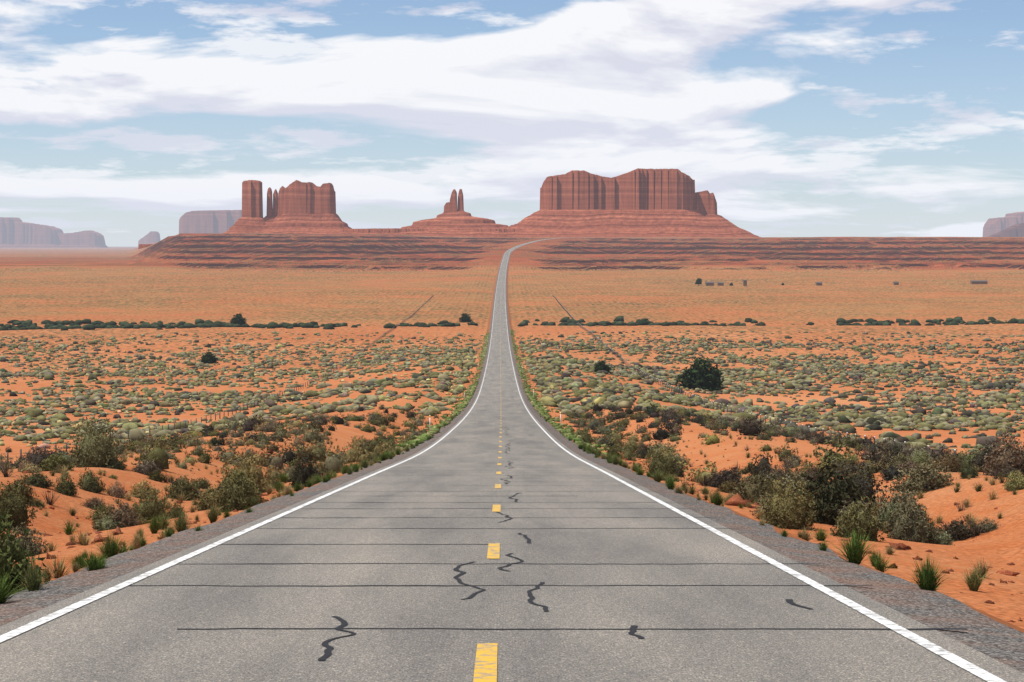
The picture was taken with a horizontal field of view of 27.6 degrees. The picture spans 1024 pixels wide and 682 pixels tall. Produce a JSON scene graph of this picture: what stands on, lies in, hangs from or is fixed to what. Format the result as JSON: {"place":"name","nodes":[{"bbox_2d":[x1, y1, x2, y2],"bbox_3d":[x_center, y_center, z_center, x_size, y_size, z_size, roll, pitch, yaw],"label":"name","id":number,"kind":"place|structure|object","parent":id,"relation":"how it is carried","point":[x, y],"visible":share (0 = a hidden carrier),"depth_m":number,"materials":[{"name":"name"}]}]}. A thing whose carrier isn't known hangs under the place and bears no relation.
{"place":"outdoors","nodes":[
{"label":"outdoors","id":0,"kind":"place"},
{"bbox_2d":[0,233,1023,628],"bbox_3d":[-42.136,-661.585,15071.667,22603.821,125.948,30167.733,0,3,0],"label":"terrain","id":1,"kind":"structure","parent":0,"point":[372,283],"depth_m":1220.69,"materials":[{"name":"orange sand"}]},
{"bbox_2d":[0,503,49,594],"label":"bush","id":2,"kind":"object","parent":1,"relation":"on","point":[7,561],"visible":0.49,"depth_m":21.89,"materials":[{"name":"green plant"}]},
{"bbox_2d":[0,217,159,247],"bbox_3d":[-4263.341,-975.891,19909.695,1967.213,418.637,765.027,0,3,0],"label":"mesa","id":3,"kind":"structure","parent":1,"relation":"on","point":[17,232],"depth_m":19775.39,"materials":[{"name":"grey stone"}]},
{"bbox_2d":[0,453,325,556],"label":"verge bush","id":4,"kind":"object","parent":1,"relation":"on","point":[237,494],"visible":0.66,"depth_m":49.50,"materials":[{"name":"green plant"}]},
{"bbox_2d":[179,210,241,233],"bbox_3d":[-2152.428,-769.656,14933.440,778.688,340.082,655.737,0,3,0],"label":"mesa","id":5,"kind":"structure","parent":1,"relation":"on","point":[211,221],"depth_m":14782.79,"materials":[{"name":"stone"}]},
{"bbox_2d":[1,295,432,461],"bbox_3d":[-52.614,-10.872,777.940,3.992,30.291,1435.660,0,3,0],"label":"fence","id":6,"kind":"object","parent":1,"relation":"on","point":[323,375],"visible":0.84,"depth_m":419.66,"materials":[{"name":"wood"}]},
{"bbox_2d":[308,427,429,473],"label":"verge bush","id":7,"kind":"object","parent":1,"relation":"on","point":[334,461],"visible":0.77,"depth_m":109.13,"materials":[{"name":"green plant"}]},
{"bbox_2d":[138,168,758,248],"bbox_3d":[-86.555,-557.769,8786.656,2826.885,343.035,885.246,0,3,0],"label":"monument buttes","id":8,"kind":"object","parent":1,"relation":"on","point":[638,202],"visible":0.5,"depth_m":8806.72,"materials":[{"name":"red stone"}]},
{"bbox_2d":[429,389,560,424],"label":"roadside posts","id":9,"kind":"object","parent":1,"relation":"on","point":[533,395],"visible":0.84,"depth_m":188.55,"materials":[{"name":"white"}]},
{"bbox_2d":[0,402,992,482],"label":"shrubs","id":10,"kind":"object","parent":1,"relation":"on","point":[743,425],"visible":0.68,"depth_m":150.47,"materials":[{"name":"green plant"}]},
{"bbox_2d":[383,329,631,453],"bbox_3d":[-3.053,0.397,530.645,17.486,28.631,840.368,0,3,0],"label":"roadside grass","id":11,"kind":"structure","parent":1,"relation":"on","point":[434,429],"depth_m":275.93,"materials":[{"name":"green plant"}]},
{"bbox_2d":[0,440,1022,624],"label":"verge tufts","id":12,"kind":"object","parent":1,"relation":"on","point":[928,578],"visible":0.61,"depth_m":33.06,"materials":[{"name":"green plant"}]},
{"bbox_2d":[0,429,1022,537],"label":"dead brush","id":13,"kind":"object","parent":1,"relation":"on","point":[51,502],"visible":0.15,"depth_m":71.31,"materials":[{"name":"brown plant"}]},
{"bbox_2d":[0,237,1023,681],"bbox_3d":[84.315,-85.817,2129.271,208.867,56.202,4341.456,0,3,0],"label":"road","id":14,"kind":"structure","parent":1,"relation":"on","point":[246,627],"depth_m":19.71,"materials":[{"name":"grey asphalt"}]},
{"bbox_2d":[473,268,503,681],"bbox_3d":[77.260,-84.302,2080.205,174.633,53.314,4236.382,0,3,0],"label":"road centre dashes","id":15,"kind":"structure","parent":14,"relation":"on","point":[485,669],"depth_m":14.59,"materials":[{"name":"yellow paint"}]},
{"bbox_2d":[0,243,1005,681],"bbox_3d":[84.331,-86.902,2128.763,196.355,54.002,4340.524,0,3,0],"label":"road edge lines","id":16,"kind":"structure","parent":14,"relation":"on","point":[956,659],"depth_m":20.52,"materials":[{"name":"white paint"}]},
{"bbox_2d":[128,420,967,660],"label":"road cracks","id":17,"kind":"object","parent":14,"relation":"on","point":[328,652],"visible":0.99,"depth_m":20.72,"materials":[{"name":"black asphalt"}]},
{"bbox_2d":[0,330,1023,451],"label":"shrubs","id":18,"kind":"object","parent":1,"relation":"on","point":[941,417],"visible":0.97,"depth_m":506.06,"materials":[{"name":"green plant"}]},
{"bbox_2d":[0,313,1023,390],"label":"wash brush","id":19,"kind":"object","parent":1,"relation":"on","point":[698,373],"visible":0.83,"depth_m":981.26,"materials":[{"name":"green plant"}]},
{"bbox_2d":[0,433,1023,626],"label":"shrubs","id":20,"kind":"object","parent":1,"relation":"on","point":[83,540],"visible":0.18,"depth_m":54.46,"materials":[{"name":"green plant"}]},
{"bbox_2d":[1,415,1023,544],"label":"shrubs","id":21,"kind":"object","parent":1,"relation":"on","point":[835,494],"visible":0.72,"depth_m":60.25,"materials":[{"name":"green plant"}]},
{"bbox_2d":[23,430,1022,621],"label":"shrubs","id":22,"kind":"object","parent":1,"relation":"on","point":[736,500],"visible":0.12,"depth_m":43.02,"materials":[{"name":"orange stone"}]},
{"bbox_2d":[571,426,687,477],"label":"verge bush","id":23,"kind":"object","parent":1,"relation":"on","point":[614,441],"visible":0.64,"depth_m":135.74,"materials":[{"name":"green plant"}]},
{"bbox_2d":[695,278,783,285],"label":"homestead tree","id":24,"kind":"object","parent":1,"relation":"on","point":[698,281],"depth_m":1797.41,"materials":[{"name":"green plant"}]},
{"bbox_2d":[553,296,969,454],"bbox_3d":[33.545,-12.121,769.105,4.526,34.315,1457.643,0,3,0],"label":"fence","id":25,"kind":"object","parent":1,"relation":"on","point":[621,358],"visible":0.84,"depth_m":359.93,"materials":[{"name":"wood"}]},
{"bbox_2d":[642,447,941,543],"bbox_3d":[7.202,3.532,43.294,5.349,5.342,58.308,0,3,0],"label":"verge bush","id":26,"kind":"object","parent":1,"relation":"on","point":[783,508],"visible":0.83,"depth_m":41.92,"materials":[{"name":"green plant"}]},
{"bbox_2d":[705,280,987,285],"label":"homestead","id":27,"kind":"structure","parent":1,"relation":"on","point":[820,283],"depth_m":1808.42,"materials":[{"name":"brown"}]},
{"bbox_2d":[0,0,1023,246],"label":"sky","id":28,"kind":"structure","parent":0,"point":[120,120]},
{"bbox_2d":[983,212,1023,236],"bbox_3d":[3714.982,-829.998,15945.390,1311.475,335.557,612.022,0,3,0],"label":"mesa","id":29,"kind":"structure","parent":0,"point":[992,226],"depth_m":15798.37,"materials":[{"name":"stone"}]},
{"bbox_2d":[987,223,1023,236],"bbox_3d":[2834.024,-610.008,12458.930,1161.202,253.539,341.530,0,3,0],"label":"rock slope","id":30,"kind":"structure","parent":0,"point":[1016,230],"depth_m":12405.44,"materials":[{"name":"stone"}]}
]}

